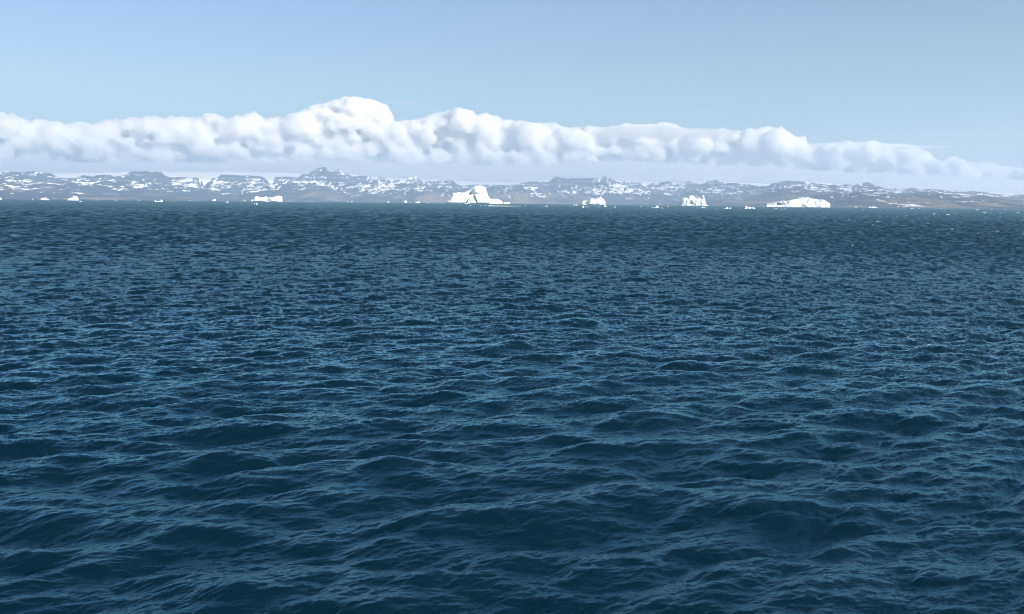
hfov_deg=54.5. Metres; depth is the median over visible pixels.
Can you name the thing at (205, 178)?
ice cap
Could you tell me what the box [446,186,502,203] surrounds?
iceberg
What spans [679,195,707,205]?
iceberg
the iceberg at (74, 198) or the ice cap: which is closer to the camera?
the iceberg at (74, 198)
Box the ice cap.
[53,171,1016,194]
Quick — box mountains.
[0,167,1023,208]
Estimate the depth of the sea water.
38.84 m
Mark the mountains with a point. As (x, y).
(321, 184)
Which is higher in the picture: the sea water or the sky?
the sky
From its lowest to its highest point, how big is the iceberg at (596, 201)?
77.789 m
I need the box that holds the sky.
[0,0,1023,193]
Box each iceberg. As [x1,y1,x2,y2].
[68,196,78,199]
[253,195,282,201]
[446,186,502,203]
[581,196,605,204]
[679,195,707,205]
[765,197,829,206]
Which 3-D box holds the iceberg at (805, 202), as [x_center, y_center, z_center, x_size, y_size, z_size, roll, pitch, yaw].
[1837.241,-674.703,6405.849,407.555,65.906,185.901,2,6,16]
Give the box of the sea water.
[0,199,1023,613]
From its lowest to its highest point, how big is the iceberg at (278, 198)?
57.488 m

